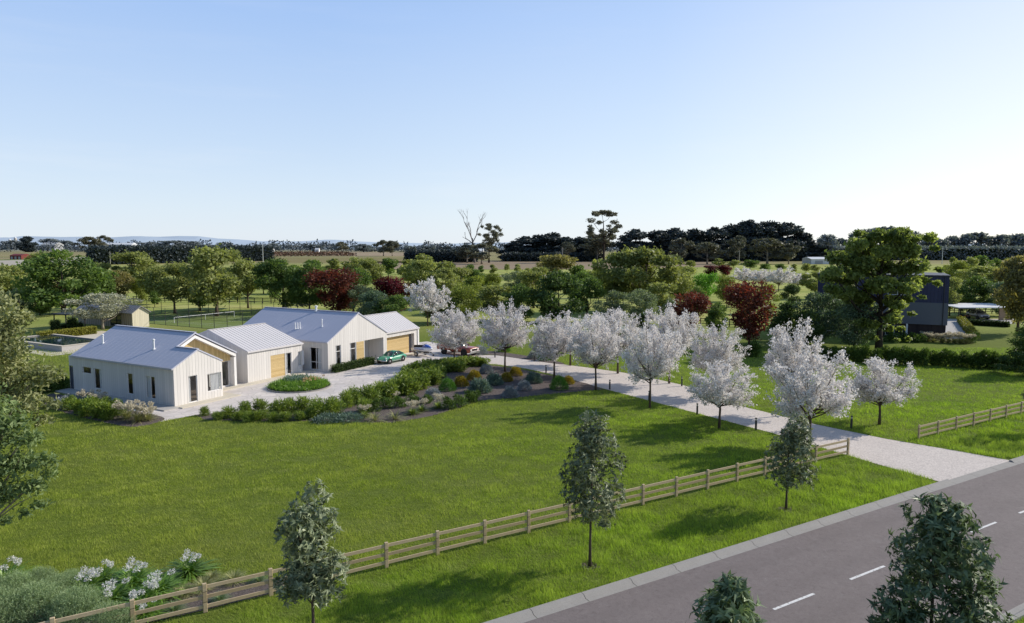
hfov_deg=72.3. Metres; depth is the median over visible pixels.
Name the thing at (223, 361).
window
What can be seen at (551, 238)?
pine tree
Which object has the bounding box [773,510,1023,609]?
lane marking
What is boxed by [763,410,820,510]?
street tree
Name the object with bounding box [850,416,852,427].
bollard light
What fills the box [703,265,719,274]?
red leaf tree
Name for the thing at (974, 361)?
dark shrub
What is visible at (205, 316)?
tennis net
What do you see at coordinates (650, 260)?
leafy tree
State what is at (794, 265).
young tree
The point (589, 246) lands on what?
gum tree
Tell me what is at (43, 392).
strappy plant
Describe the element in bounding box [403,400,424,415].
flower clump
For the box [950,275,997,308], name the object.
leafy tree
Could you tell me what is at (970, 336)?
plumed grass
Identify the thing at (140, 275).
leafy tree
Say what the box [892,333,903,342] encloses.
dark shrub
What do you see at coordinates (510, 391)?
ball shrub
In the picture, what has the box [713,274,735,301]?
leafy tree
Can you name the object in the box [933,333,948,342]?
plumed grass
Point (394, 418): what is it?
grass tuft
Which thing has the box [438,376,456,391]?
ball shrub
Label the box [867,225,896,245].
leafy tree
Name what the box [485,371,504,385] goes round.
ball shrub
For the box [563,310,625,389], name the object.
blossom tree
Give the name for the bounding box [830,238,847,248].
leafy tree
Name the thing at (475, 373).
ball shrub
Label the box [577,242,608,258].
pine tree
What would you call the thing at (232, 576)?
tussock
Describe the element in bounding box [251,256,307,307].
leafy tree
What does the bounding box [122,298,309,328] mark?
court fence
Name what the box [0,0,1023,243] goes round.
sky
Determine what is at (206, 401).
path
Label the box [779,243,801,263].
gum tree
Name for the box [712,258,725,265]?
young tree
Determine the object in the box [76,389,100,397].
plumed grass
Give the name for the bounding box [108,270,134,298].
leafy tree
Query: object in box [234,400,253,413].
strappy plant
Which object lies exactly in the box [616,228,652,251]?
pine tree
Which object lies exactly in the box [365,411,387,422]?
grass tuft
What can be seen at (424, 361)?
leafy shrub
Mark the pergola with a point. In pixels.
(60, 313)
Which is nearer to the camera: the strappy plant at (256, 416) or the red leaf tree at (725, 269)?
the strappy plant at (256, 416)
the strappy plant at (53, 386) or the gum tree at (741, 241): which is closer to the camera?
the strappy plant at (53, 386)
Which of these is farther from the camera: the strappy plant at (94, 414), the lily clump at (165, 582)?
the strappy plant at (94, 414)
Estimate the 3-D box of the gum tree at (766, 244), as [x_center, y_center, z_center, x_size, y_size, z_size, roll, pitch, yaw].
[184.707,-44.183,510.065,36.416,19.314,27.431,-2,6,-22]
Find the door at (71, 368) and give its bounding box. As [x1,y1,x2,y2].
[70,366,73,388]
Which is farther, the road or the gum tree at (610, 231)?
the gum tree at (610, 231)
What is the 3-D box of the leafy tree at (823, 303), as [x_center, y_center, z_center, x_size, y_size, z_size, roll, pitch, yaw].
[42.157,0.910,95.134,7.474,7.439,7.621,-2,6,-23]
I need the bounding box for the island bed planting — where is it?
[265,373,329,391]
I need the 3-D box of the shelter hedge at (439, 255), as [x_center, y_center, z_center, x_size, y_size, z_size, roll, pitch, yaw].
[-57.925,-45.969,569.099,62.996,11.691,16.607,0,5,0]
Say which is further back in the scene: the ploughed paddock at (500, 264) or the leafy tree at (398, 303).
the ploughed paddock at (500, 264)
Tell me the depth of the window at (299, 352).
74.92 m
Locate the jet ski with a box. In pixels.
[411,344,432,351]
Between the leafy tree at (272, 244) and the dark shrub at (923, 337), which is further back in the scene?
the leafy tree at (272, 244)
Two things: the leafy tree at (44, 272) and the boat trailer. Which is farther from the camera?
the leafy tree at (44, 272)
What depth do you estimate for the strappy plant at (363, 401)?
56.85 m
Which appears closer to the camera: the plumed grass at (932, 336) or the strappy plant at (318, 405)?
the strappy plant at (318, 405)
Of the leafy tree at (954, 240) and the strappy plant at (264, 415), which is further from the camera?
the leafy tree at (954, 240)
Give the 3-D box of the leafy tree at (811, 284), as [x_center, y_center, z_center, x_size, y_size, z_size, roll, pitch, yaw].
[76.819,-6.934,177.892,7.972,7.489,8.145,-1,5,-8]
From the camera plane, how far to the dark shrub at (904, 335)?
98.04 m
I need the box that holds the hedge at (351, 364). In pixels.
[330,355,376,372]
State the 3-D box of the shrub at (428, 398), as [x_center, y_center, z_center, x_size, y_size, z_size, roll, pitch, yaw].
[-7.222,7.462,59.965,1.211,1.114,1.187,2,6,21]
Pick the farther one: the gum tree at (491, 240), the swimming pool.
the gum tree at (491, 240)
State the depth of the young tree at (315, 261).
261.69 m
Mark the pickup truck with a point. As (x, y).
(464, 351)
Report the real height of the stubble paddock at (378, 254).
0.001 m
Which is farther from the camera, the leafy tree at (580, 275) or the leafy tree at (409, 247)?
the leafy tree at (409, 247)
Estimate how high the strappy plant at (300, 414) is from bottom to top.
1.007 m
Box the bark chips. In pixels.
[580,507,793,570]
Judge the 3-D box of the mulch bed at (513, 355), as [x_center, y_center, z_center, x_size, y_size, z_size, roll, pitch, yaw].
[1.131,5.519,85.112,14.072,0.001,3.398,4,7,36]
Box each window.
[94,368,101,388]
[127,373,133,394]
[146,376,155,398]
[188,375,197,402]
[207,372,220,391]
[219,361,228,386]
[285,352,291,373]
[298,350,303,365]
[310,347,321,369]
[336,345,340,362]
[350,342,355,360]
[885,325,902,334]
[888,286,903,294]
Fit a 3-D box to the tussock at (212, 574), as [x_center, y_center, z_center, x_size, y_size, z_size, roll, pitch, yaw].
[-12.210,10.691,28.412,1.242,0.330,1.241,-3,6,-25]
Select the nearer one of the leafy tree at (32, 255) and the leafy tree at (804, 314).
the leafy tree at (804, 314)
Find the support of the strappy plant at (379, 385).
on the mulch bed at (543, 388)
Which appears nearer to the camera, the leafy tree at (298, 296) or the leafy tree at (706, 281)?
the leafy tree at (298, 296)
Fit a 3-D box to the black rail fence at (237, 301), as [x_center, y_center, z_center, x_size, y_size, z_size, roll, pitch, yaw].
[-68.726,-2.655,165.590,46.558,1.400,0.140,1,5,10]
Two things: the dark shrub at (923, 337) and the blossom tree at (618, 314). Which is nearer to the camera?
the blossom tree at (618, 314)
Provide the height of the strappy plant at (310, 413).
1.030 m
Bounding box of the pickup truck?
[437,341,479,355]
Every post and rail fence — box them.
[40,438,849,622]
[917,401,1023,439]
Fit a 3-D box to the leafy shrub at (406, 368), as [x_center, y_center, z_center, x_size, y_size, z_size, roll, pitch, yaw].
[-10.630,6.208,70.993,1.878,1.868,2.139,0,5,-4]
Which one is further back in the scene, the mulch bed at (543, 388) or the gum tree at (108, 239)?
the gum tree at (108, 239)
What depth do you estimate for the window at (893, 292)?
102.60 m
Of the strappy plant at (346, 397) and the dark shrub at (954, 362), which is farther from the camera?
the dark shrub at (954, 362)
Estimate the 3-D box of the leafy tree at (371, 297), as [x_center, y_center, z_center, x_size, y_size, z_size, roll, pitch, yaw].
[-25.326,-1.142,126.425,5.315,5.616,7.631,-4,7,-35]
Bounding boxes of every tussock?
[156,598,192,617]
[170,582,201,600]
[191,575,222,595]
[199,569,222,581]
[208,589,234,604]
[218,567,247,585]
[247,576,267,584]
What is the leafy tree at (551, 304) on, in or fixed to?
on the ground at (996, 337)
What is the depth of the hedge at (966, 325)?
110.56 m
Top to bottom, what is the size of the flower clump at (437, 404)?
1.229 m
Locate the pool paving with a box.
[19,331,105,355]
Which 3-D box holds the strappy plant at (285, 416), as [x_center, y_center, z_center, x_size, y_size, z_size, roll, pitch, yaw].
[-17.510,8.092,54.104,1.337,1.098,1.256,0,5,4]
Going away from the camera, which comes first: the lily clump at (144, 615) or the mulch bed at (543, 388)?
the lily clump at (144, 615)
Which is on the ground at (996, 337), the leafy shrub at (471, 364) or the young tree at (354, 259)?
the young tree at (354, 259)
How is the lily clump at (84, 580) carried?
on the mulch bed at (236, 593)
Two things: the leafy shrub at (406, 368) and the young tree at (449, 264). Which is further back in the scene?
the young tree at (449, 264)
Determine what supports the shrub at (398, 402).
on the mulch bed at (543, 388)
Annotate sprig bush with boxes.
[0,568,41,596]
[0,577,72,622]
[0,585,33,622]
[16,566,60,591]
[30,571,78,611]
[41,582,110,622]
[54,567,87,592]
[81,600,138,622]
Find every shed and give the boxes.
[10,254,30,258]
[40,242,63,249]
[107,243,136,246]
[802,257,828,263]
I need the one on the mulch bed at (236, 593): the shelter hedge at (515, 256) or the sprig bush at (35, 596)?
the sprig bush at (35, 596)
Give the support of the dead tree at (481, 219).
on the ground at (996, 337)
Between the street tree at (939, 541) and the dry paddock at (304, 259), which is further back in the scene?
the dry paddock at (304, 259)
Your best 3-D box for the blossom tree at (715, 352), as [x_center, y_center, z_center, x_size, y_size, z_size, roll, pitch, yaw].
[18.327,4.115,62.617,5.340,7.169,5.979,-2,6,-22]
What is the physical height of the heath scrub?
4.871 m
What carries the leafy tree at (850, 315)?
on the ground at (996, 337)
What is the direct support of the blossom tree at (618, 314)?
on the ground at (996, 337)
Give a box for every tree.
[0,240,20,248]
[0,263,33,301]
[0,287,68,427]
[0,372,63,525]
[3,248,118,311]
[5,288,33,311]
[15,236,37,251]
[19,251,56,266]
[27,287,53,315]
[37,238,59,242]
[48,282,79,309]
[54,240,76,247]
[59,292,144,329]
[74,236,105,248]
[84,269,116,302]
[94,262,118,271]
[96,235,113,245]
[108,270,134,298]
[109,249,159,290]
[129,279,148,302]
[132,265,170,303]
[138,242,156,245]
[143,260,197,313]
[148,291,161,306]
[158,240,183,244]
[177,241,207,245]
[178,243,244,315]
[188,277,212,310]
[217,266,230,273]
[223,258,265,307]
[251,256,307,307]
[267,243,281,249]
[267,288,281,301]
[271,478,351,622]
[282,262,327,308]
[302,244,322,250]
[302,267,365,310]
[303,259,326,269]
[322,258,342,272]
[332,266,372,311]
[334,242,349,251]
[341,256,362,269]
[346,257,385,285]
[346,284,374,314]
[353,244,375,251]
[356,290,388,314]
[370,294,412,312]
[372,240,393,255]
[372,275,415,310]
[380,257,398,275]
[387,240,398,255]
[396,259,417,282]
[398,258,436,294]
[403,245,417,250]
[403,275,451,325]
[409,253,433,271]
[418,246,431,250]
[422,265,459,296]
[422,288,463,318]
[425,262,441,271]
[426,302,482,357]
[435,246,455,250]
[436,260,455,272]
[439,283,482,320]
[443,266,473,281]
[452,244,474,262]
[454,275,489,311]
[461,209,485,262]
[464,243,499,263]
[466,269,487,291]
[476,283,512,319]
[477,223,503,262]
[478,265,484,272]
[478,296,533,371]
[480,273,501,289]
[489,264,497,273]
[496,242,527,258]
[500,271,523,292]
[501,283,534,322]
[505,236,542,255]
[514,264,520,270]
[515,268,549,307]
[522,234,552,255]
[523,267,549,285]
[527,269,588,320]
[528,310,578,376]
[532,232,568,252]
[535,254,578,279]
[544,313,593,365]
[552,236,579,250]
[557,406,628,566]
[561,242,575,255]
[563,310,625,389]
[565,270,592,295]
[567,275,606,314]
[569,264,586,275]
[572,236,596,251]
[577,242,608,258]
[578,234,618,259]
[586,210,622,260]
[588,250,638,302]
[588,306,643,373]
[591,289,631,321]
[609,244,692,297]
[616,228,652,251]
[617,315,686,408]
[622,288,658,318]
[631,313,652,332]
[638,229,673,254]
[643,299,700,383]
[644,281,678,311]
[654,297,678,329]
[656,227,694,260]
[667,271,696,301]
[668,238,694,258]
[672,290,712,327]
[676,266,697,289]
[683,228,713,261]
[683,286,708,311]
[684,260,696,266]
[684,355,760,428]
[685,569,766,622]
[686,318,751,375]
[691,242,726,263]
[691,271,721,295]
[697,226,734,260]
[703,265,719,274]
[704,302,728,333]
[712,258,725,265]
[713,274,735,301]
[714,223,750,255]
[718,264,732,277]
[722,280,776,346]
[723,219,768,256]
[725,235,750,263]
[726,260,741,267]
[731,266,756,281]
[741,259,758,267]
[745,269,777,287]
[747,220,792,260]
[748,238,791,263]
[756,284,781,310]
[759,264,770,268]
[759,346,859,440]
[763,316,824,405]
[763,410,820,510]
[765,266,793,291]
[765,301,802,338]
[767,222,814,260]
[775,264,785,269]
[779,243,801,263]
[779,283,801,304]
[787,273,808,284]
[787,308,825,344]
[789,231,822,260]
[789,263,796,271]
[792,291,848,344]
[798,270,818,295]
[801,263,810,270]
[809,244,835,256]
[810,264,820,271]
[813,263,853,322]
[816,234,841,248]
[818,226,944,350]
[821,298,887,346]
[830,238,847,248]
[836,354,921,424]
[847,228,868,239]
[865,491,1020,622]
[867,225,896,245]
[914,231,923,244]
[919,239,951,247]
[942,261,972,277]
[945,235,972,248]
[948,256,957,276]
[948,275,963,315]
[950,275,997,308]
[954,264,1001,285]
[959,257,980,266]
[960,231,992,248]
[975,255,995,265]
[975,272,1005,288]
[982,234,1017,248]
[983,280,1005,313]
[989,258,1001,267]
[989,318,1023,373]
[990,255,1023,331]
[1003,233,1023,246]
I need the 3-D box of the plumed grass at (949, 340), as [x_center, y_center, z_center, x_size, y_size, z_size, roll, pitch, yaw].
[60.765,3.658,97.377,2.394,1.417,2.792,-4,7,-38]
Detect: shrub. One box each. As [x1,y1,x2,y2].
[49,319,60,330]
[65,318,77,328]
[368,397,381,411]
[376,378,398,399]
[380,396,394,408]
[389,377,415,395]
[391,374,422,394]
[392,370,415,378]
[394,395,407,407]
[399,365,412,372]
[404,393,419,404]
[407,360,420,369]
[408,361,426,369]
[411,373,432,389]
[412,367,423,376]
[414,375,424,389]
[419,367,444,384]
[421,358,436,363]
[421,360,442,369]
[421,394,432,403]
[423,387,442,399]
[425,358,445,362]
[427,365,446,378]
[429,369,444,385]
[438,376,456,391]
[439,358,454,372]
[441,396,457,409]
[449,357,470,362]
[450,359,469,371]
[452,393,468,406]
[454,375,469,386]
[461,355,479,366]
[463,389,479,402]
[466,369,481,379]
[467,376,493,392]
[468,390,482,401]
[472,356,483,365]
[475,344,487,354]
[477,357,490,365]
[479,362,493,373]
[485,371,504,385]
[500,384,519,397]
[501,372,513,381]
[509,366,522,375]
[516,380,532,390]
[523,371,542,383]
[527,351,538,358]
[549,374,568,390]
[564,375,574,384]
[740,343,750,356]
[748,338,762,356]
[819,345,830,360]
[825,345,840,361]
[840,346,854,361]
[849,345,862,362]
[857,343,871,362]
[870,347,884,360]
[880,345,894,363]
[883,332,895,342]
[887,346,905,364]
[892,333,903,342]
[894,345,916,365]
[900,331,912,342]
[908,348,921,364]
[909,332,921,341]
[917,347,931,365]
[918,334,927,342]
[928,350,941,365]
[935,348,953,366]
[947,351,960,367]
[957,349,973,367]
[965,332,979,342]
[966,351,981,368]
[979,348,995,368]
[989,350,1001,368]
[1000,354,1011,368]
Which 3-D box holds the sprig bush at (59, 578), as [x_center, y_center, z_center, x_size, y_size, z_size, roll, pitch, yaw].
[-17.396,10.505,26.703,1.944,1.188,1.873,-5,7,-43]
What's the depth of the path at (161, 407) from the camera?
61.20 m
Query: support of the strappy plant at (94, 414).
on the mulch bed at (118, 421)
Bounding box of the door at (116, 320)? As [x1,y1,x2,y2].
[111,314,121,325]
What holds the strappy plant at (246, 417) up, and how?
on the mulch bed at (543, 388)
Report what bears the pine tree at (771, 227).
on the ground at (996, 337)
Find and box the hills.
[0,236,984,246]
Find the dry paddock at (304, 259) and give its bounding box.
[264,257,403,262]
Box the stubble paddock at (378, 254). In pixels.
[285,251,403,255]
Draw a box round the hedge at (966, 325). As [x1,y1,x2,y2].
[956,316,980,339]
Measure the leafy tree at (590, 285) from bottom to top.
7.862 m
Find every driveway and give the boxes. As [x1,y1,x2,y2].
[475,355,1008,480]
[945,319,1014,338]
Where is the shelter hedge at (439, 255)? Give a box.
[402,248,477,261]
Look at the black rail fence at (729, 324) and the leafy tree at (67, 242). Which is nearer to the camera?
the black rail fence at (729, 324)
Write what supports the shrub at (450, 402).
on the mulch bed at (543, 388)
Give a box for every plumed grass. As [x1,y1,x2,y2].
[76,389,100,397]
[89,392,110,401]
[111,399,140,419]
[121,400,153,423]
[135,403,161,423]
[920,331,933,341]
[927,333,939,341]
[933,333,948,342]
[943,333,955,343]
[945,331,962,342]
[953,332,971,343]
[959,333,975,342]
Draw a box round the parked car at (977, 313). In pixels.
[966,309,989,319]
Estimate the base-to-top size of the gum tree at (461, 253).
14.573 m
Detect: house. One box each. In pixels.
[68,306,419,405]
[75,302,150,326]
[818,272,950,339]
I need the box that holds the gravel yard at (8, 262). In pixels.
[0,257,86,265]
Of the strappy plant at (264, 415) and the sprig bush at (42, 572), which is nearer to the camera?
the sprig bush at (42, 572)
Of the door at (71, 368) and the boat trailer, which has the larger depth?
the boat trailer
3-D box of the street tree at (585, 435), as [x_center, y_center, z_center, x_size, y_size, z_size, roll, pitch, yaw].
[3.385,7.346,29.098,3.035,7.010,4.058,0,5,0]
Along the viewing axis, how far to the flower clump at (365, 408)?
55.24 m
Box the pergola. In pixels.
[51,312,85,326]
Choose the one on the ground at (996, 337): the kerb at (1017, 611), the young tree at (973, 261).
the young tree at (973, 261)
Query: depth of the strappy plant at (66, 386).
65.85 m
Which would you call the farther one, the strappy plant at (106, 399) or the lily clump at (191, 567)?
the strappy plant at (106, 399)
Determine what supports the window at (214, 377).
in the house at (170, 367)
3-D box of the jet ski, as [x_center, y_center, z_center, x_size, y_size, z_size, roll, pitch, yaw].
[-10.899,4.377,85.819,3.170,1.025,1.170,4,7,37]
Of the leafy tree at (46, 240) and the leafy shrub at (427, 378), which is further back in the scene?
the leafy tree at (46, 240)
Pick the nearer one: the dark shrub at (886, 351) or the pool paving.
the dark shrub at (886, 351)
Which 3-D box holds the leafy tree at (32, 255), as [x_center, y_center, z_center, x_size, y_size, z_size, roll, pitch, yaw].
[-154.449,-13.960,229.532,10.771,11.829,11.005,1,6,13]
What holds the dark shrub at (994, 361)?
on the ground at (996, 337)
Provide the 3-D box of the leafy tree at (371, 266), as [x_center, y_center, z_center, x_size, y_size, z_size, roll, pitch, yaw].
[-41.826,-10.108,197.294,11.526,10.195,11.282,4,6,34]
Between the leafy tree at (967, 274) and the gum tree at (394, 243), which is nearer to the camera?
the leafy tree at (967, 274)
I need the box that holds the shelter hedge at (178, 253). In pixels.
[83,243,274,264]
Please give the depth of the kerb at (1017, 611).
25.70 m
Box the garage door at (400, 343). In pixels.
[387,334,408,352]
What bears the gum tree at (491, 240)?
on the ground at (996, 337)
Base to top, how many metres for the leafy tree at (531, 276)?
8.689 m
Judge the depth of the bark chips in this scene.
29.71 m
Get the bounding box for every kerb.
[483,455,1023,622]
[992,603,1023,622]
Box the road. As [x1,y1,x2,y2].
[524,463,1023,622]
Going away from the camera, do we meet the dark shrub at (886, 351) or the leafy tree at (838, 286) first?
the dark shrub at (886, 351)
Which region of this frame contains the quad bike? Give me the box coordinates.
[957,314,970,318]
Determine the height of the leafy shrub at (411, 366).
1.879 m
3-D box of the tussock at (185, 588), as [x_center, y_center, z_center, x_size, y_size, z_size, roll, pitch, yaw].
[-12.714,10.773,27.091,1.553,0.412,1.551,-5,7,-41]
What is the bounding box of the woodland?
[0,238,1011,251]
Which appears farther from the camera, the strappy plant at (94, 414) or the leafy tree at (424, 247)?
the leafy tree at (424, 247)
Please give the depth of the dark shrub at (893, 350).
79.51 m
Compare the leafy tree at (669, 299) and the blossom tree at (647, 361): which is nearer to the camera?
the blossom tree at (647, 361)
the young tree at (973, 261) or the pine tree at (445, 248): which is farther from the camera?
the pine tree at (445, 248)
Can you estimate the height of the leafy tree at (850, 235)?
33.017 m
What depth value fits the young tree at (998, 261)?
355.25 m
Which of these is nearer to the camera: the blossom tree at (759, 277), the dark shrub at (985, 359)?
the dark shrub at (985, 359)
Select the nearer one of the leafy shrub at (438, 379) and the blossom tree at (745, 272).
the leafy shrub at (438, 379)
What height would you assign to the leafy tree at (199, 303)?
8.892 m
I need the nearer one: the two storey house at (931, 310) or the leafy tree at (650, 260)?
the two storey house at (931, 310)
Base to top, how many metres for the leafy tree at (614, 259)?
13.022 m
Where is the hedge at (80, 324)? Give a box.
[60,321,83,328]
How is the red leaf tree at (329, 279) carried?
on the ground at (996, 337)
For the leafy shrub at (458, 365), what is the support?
on the mulch bed at (543, 388)
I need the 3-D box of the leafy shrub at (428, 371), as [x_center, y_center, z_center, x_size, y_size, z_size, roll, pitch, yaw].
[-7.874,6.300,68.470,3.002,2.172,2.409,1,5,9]
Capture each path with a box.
[55,388,178,410]
[175,394,240,408]
[223,383,253,395]
[249,370,316,383]
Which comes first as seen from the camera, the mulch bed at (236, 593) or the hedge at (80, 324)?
the mulch bed at (236, 593)
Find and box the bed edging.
[267,383,331,392]
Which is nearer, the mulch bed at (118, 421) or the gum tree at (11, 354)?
the gum tree at (11, 354)
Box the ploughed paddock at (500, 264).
[376,261,719,268]
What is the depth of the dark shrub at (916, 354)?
79.14 m
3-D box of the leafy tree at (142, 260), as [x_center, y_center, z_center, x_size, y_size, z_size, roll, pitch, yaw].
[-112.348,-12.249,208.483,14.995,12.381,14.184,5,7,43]
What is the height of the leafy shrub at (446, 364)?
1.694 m
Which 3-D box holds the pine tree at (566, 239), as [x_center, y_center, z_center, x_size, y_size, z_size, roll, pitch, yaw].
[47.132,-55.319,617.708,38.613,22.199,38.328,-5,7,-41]
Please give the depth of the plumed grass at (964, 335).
96.51 m
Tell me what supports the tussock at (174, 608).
on the mulch bed at (236, 593)
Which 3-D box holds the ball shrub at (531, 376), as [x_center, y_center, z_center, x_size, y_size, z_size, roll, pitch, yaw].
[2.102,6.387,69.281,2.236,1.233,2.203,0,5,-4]
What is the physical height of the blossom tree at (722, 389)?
5.599 m
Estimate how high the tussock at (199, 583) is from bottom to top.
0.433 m
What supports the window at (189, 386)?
in the house at (170, 367)
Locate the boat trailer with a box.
[409,351,437,355]
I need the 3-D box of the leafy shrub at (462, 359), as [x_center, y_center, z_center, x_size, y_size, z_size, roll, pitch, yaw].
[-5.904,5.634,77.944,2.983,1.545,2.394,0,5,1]
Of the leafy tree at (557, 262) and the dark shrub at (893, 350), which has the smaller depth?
the dark shrub at (893, 350)
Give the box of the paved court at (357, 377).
[133,342,481,421]
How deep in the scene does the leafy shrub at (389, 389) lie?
61.57 m
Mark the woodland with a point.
(288, 246)
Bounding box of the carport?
[948,303,1009,319]
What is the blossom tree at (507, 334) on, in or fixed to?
on the mulch bed at (543, 388)
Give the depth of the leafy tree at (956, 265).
221.19 m
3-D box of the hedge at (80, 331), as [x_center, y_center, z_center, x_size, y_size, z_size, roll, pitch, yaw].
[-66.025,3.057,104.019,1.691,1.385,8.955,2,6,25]
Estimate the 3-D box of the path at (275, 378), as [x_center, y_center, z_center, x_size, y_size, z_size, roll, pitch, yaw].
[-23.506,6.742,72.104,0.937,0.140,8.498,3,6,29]
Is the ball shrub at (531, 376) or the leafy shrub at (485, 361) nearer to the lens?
the ball shrub at (531, 376)
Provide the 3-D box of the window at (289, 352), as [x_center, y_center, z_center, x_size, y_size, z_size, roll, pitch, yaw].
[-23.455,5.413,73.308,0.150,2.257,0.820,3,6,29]
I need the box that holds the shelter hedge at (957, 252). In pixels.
[820,244,1023,259]
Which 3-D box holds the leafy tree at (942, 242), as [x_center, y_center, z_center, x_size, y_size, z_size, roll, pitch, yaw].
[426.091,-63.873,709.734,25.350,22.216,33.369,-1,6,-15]
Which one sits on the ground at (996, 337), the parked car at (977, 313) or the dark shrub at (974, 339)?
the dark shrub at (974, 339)
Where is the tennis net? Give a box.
[180,311,233,320]
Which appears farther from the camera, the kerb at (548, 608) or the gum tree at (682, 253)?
the gum tree at (682, 253)
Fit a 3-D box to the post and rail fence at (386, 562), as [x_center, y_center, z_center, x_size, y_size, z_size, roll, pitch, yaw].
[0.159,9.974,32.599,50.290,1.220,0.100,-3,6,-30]
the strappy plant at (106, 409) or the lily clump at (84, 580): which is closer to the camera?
the lily clump at (84, 580)
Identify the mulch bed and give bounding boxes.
[0,578,283,622]
[44,393,164,426]
[197,365,601,422]
[268,384,329,391]
[476,351,563,363]
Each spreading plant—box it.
[308,410,343,424]
[331,411,367,423]
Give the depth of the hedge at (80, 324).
111.96 m
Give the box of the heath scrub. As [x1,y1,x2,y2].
[273,251,356,255]
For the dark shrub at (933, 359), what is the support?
on the ground at (996, 337)
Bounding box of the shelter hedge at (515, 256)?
[501,251,597,261]
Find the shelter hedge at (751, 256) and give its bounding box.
[619,245,819,260]
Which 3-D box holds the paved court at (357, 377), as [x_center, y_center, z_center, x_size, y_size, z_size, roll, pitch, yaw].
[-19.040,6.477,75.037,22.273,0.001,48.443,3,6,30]
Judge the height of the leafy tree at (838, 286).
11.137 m
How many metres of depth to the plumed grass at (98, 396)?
58.89 m
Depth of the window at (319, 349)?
75.65 m
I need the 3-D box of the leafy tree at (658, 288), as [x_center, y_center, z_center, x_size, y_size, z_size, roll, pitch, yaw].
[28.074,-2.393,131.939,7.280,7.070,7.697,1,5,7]
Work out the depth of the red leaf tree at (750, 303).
92.38 m
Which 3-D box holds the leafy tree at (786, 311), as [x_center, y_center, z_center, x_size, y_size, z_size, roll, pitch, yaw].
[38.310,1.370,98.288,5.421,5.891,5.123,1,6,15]
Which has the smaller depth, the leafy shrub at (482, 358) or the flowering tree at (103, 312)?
the leafy shrub at (482, 358)
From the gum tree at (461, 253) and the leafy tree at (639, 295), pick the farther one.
the gum tree at (461, 253)
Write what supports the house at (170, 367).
on the ground at (996, 337)
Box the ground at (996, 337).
[0,247,1023,622]
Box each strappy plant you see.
[29,383,50,394]
[44,381,57,392]
[46,381,61,391]
[55,375,69,389]
[60,394,77,410]
[65,398,81,414]
[74,397,94,416]
[85,395,101,401]
[85,400,104,418]
[91,401,117,420]
[97,396,112,402]
[110,398,125,415]
[198,405,210,415]
[211,411,224,419]
[221,405,236,418]
[230,410,243,420]
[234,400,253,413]
[240,411,253,422]
[250,410,262,421]
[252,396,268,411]
[257,408,269,418]
[265,411,280,421]
[268,397,286,413]
[277,409,293,421]
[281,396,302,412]
[293,410,306,420]
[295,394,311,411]
[303,408,317,418]
[306,395,329,415]
[322,396,348,413]
[338,387,354,407]
[345,385,362,403]
[355,396,372,412]
[359,383,381,401]
[372,381,390,398]
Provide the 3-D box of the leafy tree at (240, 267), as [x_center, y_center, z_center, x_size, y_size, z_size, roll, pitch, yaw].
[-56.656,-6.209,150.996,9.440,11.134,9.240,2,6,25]
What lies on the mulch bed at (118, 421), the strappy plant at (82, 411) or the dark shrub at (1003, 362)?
the strappy plant at (82, 411)
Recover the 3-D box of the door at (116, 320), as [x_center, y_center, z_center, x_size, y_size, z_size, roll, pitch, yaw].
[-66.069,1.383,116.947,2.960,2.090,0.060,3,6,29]
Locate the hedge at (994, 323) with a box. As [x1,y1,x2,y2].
[967,319,1010,326]
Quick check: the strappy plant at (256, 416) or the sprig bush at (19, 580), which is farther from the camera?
the strappy plant at (256, 416)
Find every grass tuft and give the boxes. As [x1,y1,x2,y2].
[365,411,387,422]
[382,408,409,421]
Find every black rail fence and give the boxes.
[133,296,307,303]
[590,298,642,303]
[700,318,769,326]
[948,308,993,313]
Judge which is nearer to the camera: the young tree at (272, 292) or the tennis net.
the tennis net
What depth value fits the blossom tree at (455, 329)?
77.67 m
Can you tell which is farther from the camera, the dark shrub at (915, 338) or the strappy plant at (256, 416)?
the dark shrub at (915, 338)
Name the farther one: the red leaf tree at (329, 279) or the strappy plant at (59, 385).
the red leaf tree at (329, 279)
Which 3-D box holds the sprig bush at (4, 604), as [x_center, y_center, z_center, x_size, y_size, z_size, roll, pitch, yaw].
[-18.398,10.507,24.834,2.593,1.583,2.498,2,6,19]
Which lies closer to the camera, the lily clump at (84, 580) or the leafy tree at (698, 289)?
the lily clump at (84, 580)
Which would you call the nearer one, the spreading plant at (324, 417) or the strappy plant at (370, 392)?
the spreading plant at (324, 417)
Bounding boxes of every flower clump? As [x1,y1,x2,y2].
[357,404,372,417]
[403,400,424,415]
[414,397,431,411]
[428,393,446,408]
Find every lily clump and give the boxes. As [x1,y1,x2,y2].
[0,555,44,580]
[60,566,118,610]
[73,559,129,592]
[78,577,154,618]
[97,556,173,597]
[113,580,172,621]
[119,568,198,604]
[127,598,167,622]
[163,548,225,587]
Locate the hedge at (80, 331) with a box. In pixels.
[36,326,96,335]
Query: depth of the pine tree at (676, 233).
583.25 m
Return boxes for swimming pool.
[19,334,95,351]
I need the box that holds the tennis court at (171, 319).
[149,311,252,328]
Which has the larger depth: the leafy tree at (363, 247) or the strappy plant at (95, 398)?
the leafy tree at (363, 247)
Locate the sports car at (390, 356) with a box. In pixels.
[376,350,406,363]
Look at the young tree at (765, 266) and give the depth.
373.90 m
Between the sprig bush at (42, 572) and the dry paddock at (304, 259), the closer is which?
the sprig bush at (42, 572)

